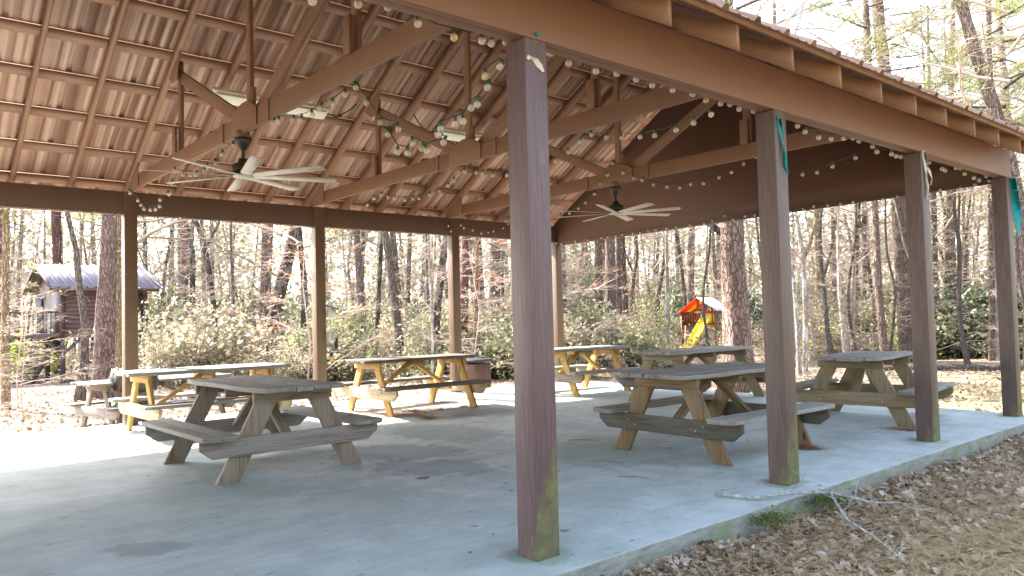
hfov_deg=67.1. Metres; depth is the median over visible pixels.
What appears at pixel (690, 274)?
pine tree
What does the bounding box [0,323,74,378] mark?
shrub
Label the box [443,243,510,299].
bare tree
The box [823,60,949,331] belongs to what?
bare tree
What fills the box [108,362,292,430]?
picnic table
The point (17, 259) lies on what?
bare tree
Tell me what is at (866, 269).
sapling
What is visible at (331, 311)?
electrical box
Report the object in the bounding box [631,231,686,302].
bare tree
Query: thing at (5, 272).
bare tree
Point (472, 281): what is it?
bare tree
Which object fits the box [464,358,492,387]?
trash can
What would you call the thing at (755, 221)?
bare tree
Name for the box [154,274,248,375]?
sapling
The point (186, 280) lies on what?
bare tree
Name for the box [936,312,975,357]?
shrub
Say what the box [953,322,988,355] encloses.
shrub
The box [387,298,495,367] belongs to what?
shrub
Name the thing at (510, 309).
sapling
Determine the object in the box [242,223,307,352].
bare tree
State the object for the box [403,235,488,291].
bare tree
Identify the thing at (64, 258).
bare tree
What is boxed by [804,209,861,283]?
bare tree
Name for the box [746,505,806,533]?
moss tuft
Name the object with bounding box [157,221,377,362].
bare tree
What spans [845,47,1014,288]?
bare tree
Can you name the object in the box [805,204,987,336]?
bare tree
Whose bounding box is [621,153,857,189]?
string light
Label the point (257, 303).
evergreen tree
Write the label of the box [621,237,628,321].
pine tree
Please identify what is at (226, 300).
evergreen tree
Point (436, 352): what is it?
shrub
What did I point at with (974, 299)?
shrub
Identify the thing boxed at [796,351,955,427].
picnic table
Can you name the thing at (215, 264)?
bare tree
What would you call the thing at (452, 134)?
tube light
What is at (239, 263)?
bare tree
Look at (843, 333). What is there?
bare tree
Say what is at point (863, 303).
sapling
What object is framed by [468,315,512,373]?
shrub
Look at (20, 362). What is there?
sapling
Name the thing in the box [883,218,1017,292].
sapling
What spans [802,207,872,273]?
bare tree
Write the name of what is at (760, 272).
bare tree
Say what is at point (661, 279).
bare tree
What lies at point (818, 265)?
bare tree
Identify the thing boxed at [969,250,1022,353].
sapling
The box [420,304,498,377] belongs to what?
shrub
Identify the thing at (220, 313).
shrub
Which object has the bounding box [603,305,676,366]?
shrub
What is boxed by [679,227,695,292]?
pine tree
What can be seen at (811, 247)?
bare tree
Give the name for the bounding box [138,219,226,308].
bare tree
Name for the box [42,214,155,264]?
pine tree
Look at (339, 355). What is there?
shrub
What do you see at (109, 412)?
picnic table
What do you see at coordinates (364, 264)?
bare tree
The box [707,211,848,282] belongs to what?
bare tree
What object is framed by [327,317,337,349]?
electrical box
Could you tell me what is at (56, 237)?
pine tree
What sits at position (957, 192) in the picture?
bare tree
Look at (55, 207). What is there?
string light
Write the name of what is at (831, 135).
string light
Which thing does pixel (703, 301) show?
bare tree
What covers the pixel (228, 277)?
bare tree
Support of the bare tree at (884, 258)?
on the ground
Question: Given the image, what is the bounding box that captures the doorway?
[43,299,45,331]
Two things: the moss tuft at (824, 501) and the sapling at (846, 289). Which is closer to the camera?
the moss tuft at (824, 501)
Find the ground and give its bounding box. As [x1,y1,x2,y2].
[0,337,1023,575]
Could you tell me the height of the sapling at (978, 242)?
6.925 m
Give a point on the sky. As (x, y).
(739, 2)
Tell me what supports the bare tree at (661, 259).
on the ground
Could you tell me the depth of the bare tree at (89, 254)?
53.38 m
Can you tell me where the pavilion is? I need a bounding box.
[0,0,1023,561]
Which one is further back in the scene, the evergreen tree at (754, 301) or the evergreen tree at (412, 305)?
the evergreen tree at (754, 301)
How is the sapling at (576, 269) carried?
on the ground
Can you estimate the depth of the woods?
65.06 m
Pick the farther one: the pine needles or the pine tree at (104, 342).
the pine tree at (104, 342)
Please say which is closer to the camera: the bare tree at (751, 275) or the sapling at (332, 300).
the sapling at (332, 300)
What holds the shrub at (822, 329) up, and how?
on the ground
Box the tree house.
[0,263,165,383]
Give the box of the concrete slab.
[0,381,1023,575]
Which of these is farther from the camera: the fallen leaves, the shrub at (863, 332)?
the shrub at (863, 332)
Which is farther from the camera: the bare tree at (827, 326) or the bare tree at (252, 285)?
the bare tree at (252, 285)
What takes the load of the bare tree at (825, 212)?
on the ground
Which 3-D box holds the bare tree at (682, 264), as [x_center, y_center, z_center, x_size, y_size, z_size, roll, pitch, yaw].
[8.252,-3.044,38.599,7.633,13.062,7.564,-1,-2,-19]
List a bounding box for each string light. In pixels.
[4,204,116,217]
[128,141,235,211]
[141,214,313,229]
[270,88,347,124]
[308,0,755,113]
[329,225,444,237]
[353,57,503,156]
[365,167,466,205]
[448,222,508,233]
[474,130,593,176]
[556,181,976,243]
[559,160,613,216]
[604,107,713,139]
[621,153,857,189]
[795,122,902,158]
[928,160,990,182]
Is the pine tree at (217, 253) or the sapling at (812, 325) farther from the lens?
the pine tree at (217, 253)
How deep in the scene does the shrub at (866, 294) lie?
30.71 m
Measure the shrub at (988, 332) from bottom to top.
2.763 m
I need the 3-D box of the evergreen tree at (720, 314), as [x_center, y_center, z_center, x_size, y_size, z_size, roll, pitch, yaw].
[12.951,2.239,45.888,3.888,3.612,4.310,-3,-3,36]
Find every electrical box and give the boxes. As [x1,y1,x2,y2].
[327,307,335,316]
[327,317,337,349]
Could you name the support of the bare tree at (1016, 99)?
on the ground
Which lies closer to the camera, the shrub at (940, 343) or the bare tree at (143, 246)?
the shrub at (940, 343)
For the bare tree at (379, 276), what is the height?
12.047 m
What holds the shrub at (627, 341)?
on the ground
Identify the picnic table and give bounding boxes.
[65,373,238,427]
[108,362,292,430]
[142,375,381,484]
[339,353,491,417]
[554,345,640,396]
[593,361,834,465]
[614,345,765,400]
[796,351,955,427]
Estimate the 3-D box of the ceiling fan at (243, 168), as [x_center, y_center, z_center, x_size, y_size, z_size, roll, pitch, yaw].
[-2.563,-1.271,7.359,1.653,0.452,1.653,-3,-3,42]
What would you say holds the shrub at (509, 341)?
on the ground
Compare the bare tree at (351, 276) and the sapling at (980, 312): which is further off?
the bare tree at (351, 276)
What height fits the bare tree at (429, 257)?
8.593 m
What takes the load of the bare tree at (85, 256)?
on the ground
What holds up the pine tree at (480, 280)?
on the ground
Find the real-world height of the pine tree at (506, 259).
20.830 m
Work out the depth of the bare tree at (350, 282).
53.39 m
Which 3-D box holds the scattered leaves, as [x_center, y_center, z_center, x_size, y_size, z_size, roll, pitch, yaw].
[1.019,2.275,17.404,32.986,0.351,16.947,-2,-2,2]
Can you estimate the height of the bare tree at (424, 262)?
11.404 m
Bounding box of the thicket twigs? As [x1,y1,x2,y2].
[0,58,1023,372]
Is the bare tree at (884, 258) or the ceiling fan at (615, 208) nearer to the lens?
the ceiling fan at (615, 208)
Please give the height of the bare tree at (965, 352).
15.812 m
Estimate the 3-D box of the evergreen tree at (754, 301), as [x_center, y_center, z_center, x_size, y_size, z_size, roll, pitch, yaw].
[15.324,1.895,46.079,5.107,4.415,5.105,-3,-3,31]
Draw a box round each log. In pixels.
[630,363,698,368]
[884,364,1023,370]
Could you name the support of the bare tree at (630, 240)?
on the ground
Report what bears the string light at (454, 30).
hanging from the pavilion
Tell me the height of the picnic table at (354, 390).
0.757 m
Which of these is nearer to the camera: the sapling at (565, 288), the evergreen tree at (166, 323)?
the sapling at (565, 288)
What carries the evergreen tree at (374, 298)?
on the ground
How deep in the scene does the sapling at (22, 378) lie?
14.38 m
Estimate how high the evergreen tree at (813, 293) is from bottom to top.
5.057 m
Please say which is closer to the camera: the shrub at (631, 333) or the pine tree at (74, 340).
the shrub at (631, 333)
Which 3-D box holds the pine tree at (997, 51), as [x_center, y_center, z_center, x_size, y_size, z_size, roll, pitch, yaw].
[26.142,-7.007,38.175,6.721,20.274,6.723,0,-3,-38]
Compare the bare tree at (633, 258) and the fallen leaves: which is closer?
the fallen leaves
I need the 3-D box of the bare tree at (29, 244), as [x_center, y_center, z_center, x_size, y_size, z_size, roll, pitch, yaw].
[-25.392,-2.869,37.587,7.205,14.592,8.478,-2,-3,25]
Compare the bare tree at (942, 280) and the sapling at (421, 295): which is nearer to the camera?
the sapling at (421, 295)
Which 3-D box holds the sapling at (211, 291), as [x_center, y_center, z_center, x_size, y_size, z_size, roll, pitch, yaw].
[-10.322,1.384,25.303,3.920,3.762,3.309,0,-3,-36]
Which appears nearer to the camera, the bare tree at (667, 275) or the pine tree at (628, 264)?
the bare tree at (667, 275)
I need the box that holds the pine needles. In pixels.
[664,443,1023,575]
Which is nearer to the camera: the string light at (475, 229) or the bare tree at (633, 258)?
the string light at (475, 229)
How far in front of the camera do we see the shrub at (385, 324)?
31.12 m
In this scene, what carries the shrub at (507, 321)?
on the ground
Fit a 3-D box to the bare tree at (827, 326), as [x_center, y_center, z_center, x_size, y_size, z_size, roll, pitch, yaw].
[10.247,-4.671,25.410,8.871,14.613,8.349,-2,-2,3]
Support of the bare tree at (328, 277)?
on the ground
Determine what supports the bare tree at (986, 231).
on the ground
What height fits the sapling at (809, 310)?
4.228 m
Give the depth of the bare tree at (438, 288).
21.33 m
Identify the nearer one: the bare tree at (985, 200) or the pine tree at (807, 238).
the bare tree at (985, 200)
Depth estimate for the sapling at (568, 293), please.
22.84 m
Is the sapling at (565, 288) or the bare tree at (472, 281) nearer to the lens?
the sapling at (565, 288)
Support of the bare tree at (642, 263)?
on the ground
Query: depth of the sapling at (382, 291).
39.91 m
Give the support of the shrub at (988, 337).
on the ground
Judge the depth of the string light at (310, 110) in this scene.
6.08 m
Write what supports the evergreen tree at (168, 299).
on the ground
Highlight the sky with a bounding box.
[10,0,1023,333]
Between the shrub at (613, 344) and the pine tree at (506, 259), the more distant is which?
the pine tree at (506, 259)
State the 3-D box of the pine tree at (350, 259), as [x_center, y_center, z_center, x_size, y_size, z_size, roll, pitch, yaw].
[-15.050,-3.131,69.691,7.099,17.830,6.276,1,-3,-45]
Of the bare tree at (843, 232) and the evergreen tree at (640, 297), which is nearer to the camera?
the bare tree at (843, 232)
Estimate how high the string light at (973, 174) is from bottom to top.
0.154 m
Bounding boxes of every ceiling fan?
[140,129,336,190]
[555,181,680,221]
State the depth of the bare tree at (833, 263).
34.35 m
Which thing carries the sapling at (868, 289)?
on the ground
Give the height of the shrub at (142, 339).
3.007 m
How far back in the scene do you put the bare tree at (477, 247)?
21.34 m
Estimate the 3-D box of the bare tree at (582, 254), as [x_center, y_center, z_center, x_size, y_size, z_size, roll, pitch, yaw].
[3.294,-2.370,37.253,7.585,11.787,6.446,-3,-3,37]
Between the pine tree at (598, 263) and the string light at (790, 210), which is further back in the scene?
the pine tree at (598, 263)
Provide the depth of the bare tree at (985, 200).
31.64 m
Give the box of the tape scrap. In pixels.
[526,55,543,71]
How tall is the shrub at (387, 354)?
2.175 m
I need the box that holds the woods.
[10,4,1023,362]
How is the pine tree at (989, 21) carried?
on the ground
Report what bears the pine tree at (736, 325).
on the ground
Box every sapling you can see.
[0,253,117,406]
[0,280,34,343]
[0,280,70,415]
[0,299,84,415]
[25,306,91,370]
[76,256,183,347]
[149,279,180,321]
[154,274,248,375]
[161,276,246,363]
[228,289,295,371]
[233,223,413,379]
[249,282,338,357]
[287,268,387,353]
[339,274,390,322]
[390,271,447,319]
[400,241,513,383]
[411,238,599,357]
[417,242,489,310]
[462,239,657,367]
[469,238,604,318]
[473,243,604,320]
[484,253,625,360]
[493,245,624,365]
[505,246,628,318]
[566,240,663,319]
[615,259,661,324]
[661,242,763,347]
[721,242,868,362]
[750,199,908,355]
[751,250,889,360]
[755,200,938,350]
[755,239,892,361]
[759,232,904,355]
[822,249,893,324]
[845,221,1022,358]
[860,210,988,339]
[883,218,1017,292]
[892,191,1022,339]
[941,222,986,293]
[948,251,1022,363]
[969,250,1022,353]
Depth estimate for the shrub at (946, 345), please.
28.39 m
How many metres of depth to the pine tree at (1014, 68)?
50.13 m
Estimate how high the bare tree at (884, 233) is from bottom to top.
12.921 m
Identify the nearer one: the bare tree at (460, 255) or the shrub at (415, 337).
the shrub at (415, 337)
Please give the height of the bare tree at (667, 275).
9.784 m
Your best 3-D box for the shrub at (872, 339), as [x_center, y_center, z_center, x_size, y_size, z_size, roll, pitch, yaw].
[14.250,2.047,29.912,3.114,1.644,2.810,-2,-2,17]
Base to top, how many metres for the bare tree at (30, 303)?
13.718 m
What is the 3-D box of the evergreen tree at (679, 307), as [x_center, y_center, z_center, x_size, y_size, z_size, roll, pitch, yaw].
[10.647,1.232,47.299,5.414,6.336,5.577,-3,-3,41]
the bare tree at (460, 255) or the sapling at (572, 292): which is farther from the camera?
the bare tree at (460, 255)
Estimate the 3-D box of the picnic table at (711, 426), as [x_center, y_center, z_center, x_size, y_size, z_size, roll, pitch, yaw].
[1.903,1.135,7.336,1.824,0.758,1.612,0,-3,-40]
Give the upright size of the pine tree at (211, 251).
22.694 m
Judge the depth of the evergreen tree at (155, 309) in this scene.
36.45 m
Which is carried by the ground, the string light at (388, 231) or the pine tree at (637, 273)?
the pine tree at (637, 273)
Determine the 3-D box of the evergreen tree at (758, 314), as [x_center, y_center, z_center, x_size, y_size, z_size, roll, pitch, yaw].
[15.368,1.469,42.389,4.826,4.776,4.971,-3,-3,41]
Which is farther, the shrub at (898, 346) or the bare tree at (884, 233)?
the bare tree at (884, 233)
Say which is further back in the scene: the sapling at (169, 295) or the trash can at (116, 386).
the sapling at (169, 295)
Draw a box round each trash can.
[109,366,158,423]
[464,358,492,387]
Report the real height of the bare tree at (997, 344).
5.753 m
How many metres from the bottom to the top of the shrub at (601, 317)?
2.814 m
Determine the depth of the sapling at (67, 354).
36.24 m
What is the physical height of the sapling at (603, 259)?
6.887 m
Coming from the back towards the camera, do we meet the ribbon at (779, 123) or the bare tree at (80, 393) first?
the bare tree at (80, 393)
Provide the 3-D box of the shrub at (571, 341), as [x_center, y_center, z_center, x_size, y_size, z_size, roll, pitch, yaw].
[1.470,1.465,21.618,5.058,2.577,4.186,-1,-2,-13]
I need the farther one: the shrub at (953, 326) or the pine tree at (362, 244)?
the pine tree at (362, 244)
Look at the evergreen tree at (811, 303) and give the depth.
35.07 m
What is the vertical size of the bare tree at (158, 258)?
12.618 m
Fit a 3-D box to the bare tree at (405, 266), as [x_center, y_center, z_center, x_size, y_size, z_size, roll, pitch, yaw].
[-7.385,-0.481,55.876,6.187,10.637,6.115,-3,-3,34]
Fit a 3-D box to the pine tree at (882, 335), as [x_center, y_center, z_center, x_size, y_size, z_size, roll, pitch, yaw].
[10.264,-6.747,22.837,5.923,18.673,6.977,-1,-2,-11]
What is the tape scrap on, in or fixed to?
attached to the pavilion
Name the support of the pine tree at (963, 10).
on the ground
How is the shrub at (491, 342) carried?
on the ground
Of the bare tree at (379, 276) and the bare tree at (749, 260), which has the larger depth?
the bare tree at (749, 260)
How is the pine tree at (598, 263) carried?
on the ground
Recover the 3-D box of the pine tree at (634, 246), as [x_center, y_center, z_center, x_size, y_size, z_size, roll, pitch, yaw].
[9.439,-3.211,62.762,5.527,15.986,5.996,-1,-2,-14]
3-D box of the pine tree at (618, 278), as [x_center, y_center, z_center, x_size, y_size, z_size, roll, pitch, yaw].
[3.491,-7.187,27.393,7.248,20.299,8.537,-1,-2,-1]
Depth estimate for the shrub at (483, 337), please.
22.18 m
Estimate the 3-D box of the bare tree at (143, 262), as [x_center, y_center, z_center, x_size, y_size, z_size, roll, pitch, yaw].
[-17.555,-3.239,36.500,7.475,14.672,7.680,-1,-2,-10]
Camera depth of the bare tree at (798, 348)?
20.33 m
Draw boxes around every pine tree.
[0,208,2,310]
[9,211,77,308]
[10,209,72,342]
[10,211,48,343]
[41,212,151,226]
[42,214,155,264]
[51,211,65,374]
[72,214,84,358]
[91,214,116,399]
[138,217,168,295]
[168,218,174,309]
[177,219,181,300]
[180,222,187,312]
[189,221,252,304]
[199,220,206,311]
[200,222,259,306]
[210,221,213,281]
[258,224,269,355]
[269,225,273,296]
[280,228,341,243]
[309,233,379,301]
[325,237,328,317]
[353,230,366,369]
[361,230,364,273]
[368,233,420,270]
[381,232,408,377]
[383,233,433,288]
[389,232,402,327]
[405,233,411,328]
[420,234,425,307]
[425,234,429,312]
[460,237,469,352]
[478,238,485,316]
[489,239,499,321]
[504,239,508,286]
[561,246,566,316]
[595,240,602,320]
[602,239,604,275]
[605,238,616,367]
[615,233,653,273]
[616,237,621,316]
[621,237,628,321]
[625,236,629,300]
[635,235,639,324]
[652,226,707,297]
[674,229,679,302]
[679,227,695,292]
[686,227,694,335]
[706,0,815,392]
[711,230,719,344]
[716,223,720,294]
[753,213,830,278]
[793,0,1003,351]
[815,0,1023,361]
[873,5,973,295]
[908,0,1023,364]
[923,0,1023,282]
[929,0,1023,360]
[938,55,1023,207]
[948,0,1023,119]
[956,14,1023,170]
[956,187,988,285]
[980,4,1023,114]
[998,34,1023,156]
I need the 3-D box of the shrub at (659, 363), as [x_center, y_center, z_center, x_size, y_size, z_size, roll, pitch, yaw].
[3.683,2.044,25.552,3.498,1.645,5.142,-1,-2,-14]
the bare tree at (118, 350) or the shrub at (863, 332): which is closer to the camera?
the bare tree at (118, 350)
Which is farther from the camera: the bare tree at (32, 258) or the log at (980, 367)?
the bare tree at (32, 258)
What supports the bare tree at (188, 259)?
on the ground
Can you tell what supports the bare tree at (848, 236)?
on the ground
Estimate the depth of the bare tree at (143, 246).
40.58 m
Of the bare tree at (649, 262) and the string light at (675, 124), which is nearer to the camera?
the string light at (675, 124)
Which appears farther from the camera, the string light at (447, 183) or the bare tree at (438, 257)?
the bare tree at (438, 257)
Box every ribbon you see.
[776,116,788,174]
[921,150,928,198]
[925,163,931,184]
[1009,177,1021,236]
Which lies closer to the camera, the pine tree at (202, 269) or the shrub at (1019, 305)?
the shrub at (1019, 305)
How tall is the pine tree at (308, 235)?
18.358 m
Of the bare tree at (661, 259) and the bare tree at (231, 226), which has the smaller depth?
the bare tree at (231, 226)
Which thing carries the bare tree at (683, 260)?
on the ground
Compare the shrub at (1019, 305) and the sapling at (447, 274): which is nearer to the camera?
the shrub at (1019, 305)
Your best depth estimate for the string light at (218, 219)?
10.84 m
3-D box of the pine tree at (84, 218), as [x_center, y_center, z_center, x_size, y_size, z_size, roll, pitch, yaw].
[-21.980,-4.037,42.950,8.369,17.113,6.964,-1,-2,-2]
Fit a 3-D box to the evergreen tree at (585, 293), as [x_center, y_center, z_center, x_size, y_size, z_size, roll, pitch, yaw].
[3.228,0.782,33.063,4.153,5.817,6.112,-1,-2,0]
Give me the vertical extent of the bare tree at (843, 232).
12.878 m
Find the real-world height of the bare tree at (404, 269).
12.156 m
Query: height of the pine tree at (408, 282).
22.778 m
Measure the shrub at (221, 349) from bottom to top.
3.148 m
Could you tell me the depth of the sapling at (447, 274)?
38.81 m
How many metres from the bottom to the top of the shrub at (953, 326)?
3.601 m
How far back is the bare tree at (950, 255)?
29.67 m
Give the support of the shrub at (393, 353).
on the ground
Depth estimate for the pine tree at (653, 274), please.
51.43 m
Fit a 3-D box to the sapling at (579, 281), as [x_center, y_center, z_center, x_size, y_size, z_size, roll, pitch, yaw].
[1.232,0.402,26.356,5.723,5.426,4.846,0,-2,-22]
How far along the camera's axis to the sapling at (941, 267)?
29.35 m
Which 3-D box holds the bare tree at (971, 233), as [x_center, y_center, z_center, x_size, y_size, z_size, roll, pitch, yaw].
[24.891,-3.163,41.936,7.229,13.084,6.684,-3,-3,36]
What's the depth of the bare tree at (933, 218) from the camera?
29.90 m
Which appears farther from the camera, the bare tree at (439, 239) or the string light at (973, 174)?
the bare tree at (439, 239)
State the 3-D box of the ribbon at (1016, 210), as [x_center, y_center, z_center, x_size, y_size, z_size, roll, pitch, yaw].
[5.904,-0.945,9.068,0.211,0.694,0.112,1,-3,-40]
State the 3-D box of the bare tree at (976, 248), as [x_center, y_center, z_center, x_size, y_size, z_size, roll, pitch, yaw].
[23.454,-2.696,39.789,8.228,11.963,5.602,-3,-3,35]
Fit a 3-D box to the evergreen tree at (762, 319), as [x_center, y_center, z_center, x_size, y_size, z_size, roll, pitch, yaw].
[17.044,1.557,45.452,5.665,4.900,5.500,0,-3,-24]
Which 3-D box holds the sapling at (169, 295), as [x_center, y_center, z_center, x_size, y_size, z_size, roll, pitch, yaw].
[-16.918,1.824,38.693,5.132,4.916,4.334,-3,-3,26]
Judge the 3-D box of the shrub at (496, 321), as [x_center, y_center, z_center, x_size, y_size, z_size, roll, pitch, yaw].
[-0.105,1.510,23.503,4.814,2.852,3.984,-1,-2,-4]
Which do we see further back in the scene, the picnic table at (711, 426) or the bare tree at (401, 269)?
the bare tree at (401, 269)
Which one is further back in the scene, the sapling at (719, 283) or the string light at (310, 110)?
the sapling at (719, 283)
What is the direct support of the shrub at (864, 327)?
on the ground
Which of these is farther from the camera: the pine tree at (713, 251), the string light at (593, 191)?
the pine tree at (713, 251)
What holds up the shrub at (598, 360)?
on the ground
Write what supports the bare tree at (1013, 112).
on the ground
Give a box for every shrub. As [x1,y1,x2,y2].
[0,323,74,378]
[89,295,219,383]
[138,319,234,390]
[144,288,278,385]
[196,291,280,363]
[256,305,386,381]
[257,298,390,379]
[260,337,335,379]
[265,319,344,378]
[308,336,376,380]
[326,315,392,347]
[345,289,420,365]
[354,324,422,378]
[374,315,494,376]
[379,296,509,377]
[380,296,505,382]
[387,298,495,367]
[387,308,506,376]
[388,330,498,378]
[394,339,501,382]
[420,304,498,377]
[442,325,512,379]
[462,298,580,378]
[468,292,573,371]
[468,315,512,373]
[479,295,643,379]
[479,313,598,379]
[498,295,587,342]
[509,300,655,368]
[565,313,637,368]
[567,294,640,377]
[571,320,633,377]
[575,306,656,367]
[597,293,681,367]
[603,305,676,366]
[619,324,675,368]
[625,343,658,366]
[793,282,890,358]
[808,319,879,357]
[817,278,944,355]
[819,273,897,335]
[834,316,888,352]
[856,325,897,350]
[859,290,972,357]
[868,311,936,354]
[878,332,946,356]
[933,271,1022,359]
[935,301,987,357]
[935,305,975,358]
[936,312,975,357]
[939,279,1021,358]
[941,283,1022,358]
[943,278,1017,356]
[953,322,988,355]
[971,317,1022,356]
[974,295,1022,358]
[976,321,1022,358]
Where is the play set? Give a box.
[677,297,721,357]
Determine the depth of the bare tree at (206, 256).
27.92 m
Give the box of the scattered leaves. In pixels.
[0,365,1023,434]
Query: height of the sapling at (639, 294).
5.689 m
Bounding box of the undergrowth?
[10,313,818,380]
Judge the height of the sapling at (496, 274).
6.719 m
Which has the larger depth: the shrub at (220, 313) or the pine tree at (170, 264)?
the pine tree at (170, 264)
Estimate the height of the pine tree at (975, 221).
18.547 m
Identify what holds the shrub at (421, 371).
on the ground
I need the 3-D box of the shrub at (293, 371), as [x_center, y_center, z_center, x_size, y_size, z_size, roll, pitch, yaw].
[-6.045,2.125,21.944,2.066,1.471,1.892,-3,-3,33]
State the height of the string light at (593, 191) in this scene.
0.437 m
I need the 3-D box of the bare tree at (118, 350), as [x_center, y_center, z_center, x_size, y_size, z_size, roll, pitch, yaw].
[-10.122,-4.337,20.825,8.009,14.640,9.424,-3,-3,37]
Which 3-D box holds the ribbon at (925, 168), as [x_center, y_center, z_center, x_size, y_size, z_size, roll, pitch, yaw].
[3.978,-1.093,7.429,0.072,0.474,0.037,0,-3,-36]
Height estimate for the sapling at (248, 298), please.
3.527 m
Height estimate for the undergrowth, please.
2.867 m
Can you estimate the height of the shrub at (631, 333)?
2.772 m
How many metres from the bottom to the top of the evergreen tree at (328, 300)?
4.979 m
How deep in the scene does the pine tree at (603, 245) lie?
38.60 m
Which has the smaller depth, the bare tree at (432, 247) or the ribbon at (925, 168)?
the ribbon at (925, 168)
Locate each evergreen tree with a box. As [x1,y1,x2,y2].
[144,291,208,365]
[149,268,211,336]
[149,305,180,337]
[187,286,239,325]
[207,284,300,358]
[285,274,373,332]
[351,273,418,324]
[366,294,413,326]
[387,284,444,326]
[566,243,650,323]
[567,258,636,325]
[628,275,674,330]
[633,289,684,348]
[642,265,721,343]
[698,295,762,346]
[748,284,763,344]
[749,277,814,345]
[752,282,827,344]
[792,257,846,339]
[793,278,867,342]
[795,253,845,300]
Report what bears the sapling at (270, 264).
on the ground
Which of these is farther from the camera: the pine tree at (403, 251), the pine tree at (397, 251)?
the pine tree at (397, 251)
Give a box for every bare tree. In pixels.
[0,208,21,410]
[0,208,89,402]
[0,209,159,370]
[0,212,41,297]
[0,213,44,289]
[0,217,100,296]
[9,210,37,310]
[9,211,71,332]
[9,211,84,310]
[12,216,47,314]
[13,210,175,363]
[17,212,98,355]
[23,212,100,357]
[80,216,227,328]
[91,219,273,332]
[96,215,205,368]
[138,217,200,311]
[138,217,254,326]
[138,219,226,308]
[140,219,256,301]
[142,217,267,344]
[147,226,197,299]
[149,221,274,306]
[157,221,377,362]
[178,222,294,374]
[195,223,275,310]
[199,226,278,309]
[200,222,280,309]
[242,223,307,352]
[297,230,379,305]
[297,254,343,307]
[300,230,431,303]
[304,229,382,356]
[325,230,383,301]
[328,232,423,298]
[333,242,375,298]
[347,231,440,305]
[366,233,442,308]
[367,235,419,311]
[367,235,489,292]
[367,236,501,298]
[375,236,420,313]
[394,235,490,306]
[396,233,490,373]
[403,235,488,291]
[405,234,508,309]
[409,235,585,255]
[412,235,510,352]
[413,235,568,311]
[430,235,446,373]
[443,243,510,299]
[459,238,570,318]
[565,242,636,290]
[566,241,652,280]
[588,240,652,283]
[589,232,664,316]
[593,228,720,325]
[593,230,707,319]
[615,225,715,338]
[615,240,662,293]
[627,230,720,321]
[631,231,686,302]
[631,238,685,305]
[639,228,712,346]
[641,230,720,302]
[682,225,721,296]
[696,221,799,294]
[702,2,799,362]
[706,219,809,296]
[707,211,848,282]
[711,216,807,288]
[733,0,842,267]
[738,0,984,353]
[744,217,809,284]
[745,209,875,370]
[746,0,939,376]
[746,0,1012,350]
[754,0,903,61]
[790,202,891,311]
[790,203,892,355]
[791,189,965,303]
[792,210,845,275]
[793,203,892,297]
[796,0,1023,311]
[796,206,877,373]
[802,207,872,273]
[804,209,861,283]
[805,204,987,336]
[809,201,894,294]
[821,0,1023,256]
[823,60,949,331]
[827,193,978,284]
[829,0,984,307]
[834,0,1023,350]
[841,0,1023,363]
[844,225,893,281]
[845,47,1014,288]
[853,0,1023,303]
[866,11,1019,314]
[882,101,987,287]
[889,194,985,297]
[891,0,1023,210]
[891,84,1023,289]
[929,87,1023,285]
[938,188,987,281]
[938,188,987,286]
[943,203,985,286]
[960,98,1023,237]
[967,166,1022,285]
[977,58,1023,225]
[977,228,999,360]
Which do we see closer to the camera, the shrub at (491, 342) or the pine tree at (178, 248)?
the shrub at (491, 342)
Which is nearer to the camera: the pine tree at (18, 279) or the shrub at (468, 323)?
the shrub at (468, 323)
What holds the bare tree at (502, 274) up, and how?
on the ground
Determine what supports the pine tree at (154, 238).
on the ground
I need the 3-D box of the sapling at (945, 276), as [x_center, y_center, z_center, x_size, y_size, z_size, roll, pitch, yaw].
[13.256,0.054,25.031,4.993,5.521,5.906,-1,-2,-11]
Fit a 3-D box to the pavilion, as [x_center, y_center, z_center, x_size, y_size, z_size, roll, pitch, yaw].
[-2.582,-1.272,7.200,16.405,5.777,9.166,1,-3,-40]
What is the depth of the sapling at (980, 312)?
24.51 m
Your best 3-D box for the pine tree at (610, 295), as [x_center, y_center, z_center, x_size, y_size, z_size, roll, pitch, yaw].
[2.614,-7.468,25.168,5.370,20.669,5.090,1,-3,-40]
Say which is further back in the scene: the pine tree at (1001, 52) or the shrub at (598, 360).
the pine tree at (1001, 52)
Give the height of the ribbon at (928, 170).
0.214 m
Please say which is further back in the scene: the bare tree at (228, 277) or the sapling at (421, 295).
the bare tree at (228, 277)
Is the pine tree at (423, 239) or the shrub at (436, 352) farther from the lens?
the pine tree at (423, 239)
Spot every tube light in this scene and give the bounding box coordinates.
[212,87,356,119]
[413,114,498,141]
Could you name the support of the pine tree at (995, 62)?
on the ground
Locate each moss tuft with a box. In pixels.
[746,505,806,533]
[799,487,857,508]
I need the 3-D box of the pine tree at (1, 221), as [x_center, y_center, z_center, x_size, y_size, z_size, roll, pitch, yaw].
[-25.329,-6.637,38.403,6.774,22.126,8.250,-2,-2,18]
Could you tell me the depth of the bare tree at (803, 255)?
22.12 m
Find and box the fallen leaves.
[601,432,1023,575]
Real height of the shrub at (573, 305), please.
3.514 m
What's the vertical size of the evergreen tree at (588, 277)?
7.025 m
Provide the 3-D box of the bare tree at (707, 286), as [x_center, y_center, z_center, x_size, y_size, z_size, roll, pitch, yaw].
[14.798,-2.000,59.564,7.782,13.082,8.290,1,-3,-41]
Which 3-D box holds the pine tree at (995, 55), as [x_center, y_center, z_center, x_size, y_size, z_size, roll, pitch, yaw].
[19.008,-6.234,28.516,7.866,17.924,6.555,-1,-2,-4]
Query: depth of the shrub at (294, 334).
22.55 m
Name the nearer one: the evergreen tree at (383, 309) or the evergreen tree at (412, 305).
the evergreen tree at (412, 305)
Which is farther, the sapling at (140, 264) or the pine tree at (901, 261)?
the sapling at (140, 264)
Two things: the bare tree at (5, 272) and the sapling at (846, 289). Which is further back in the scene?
the sapling at (846, 289)

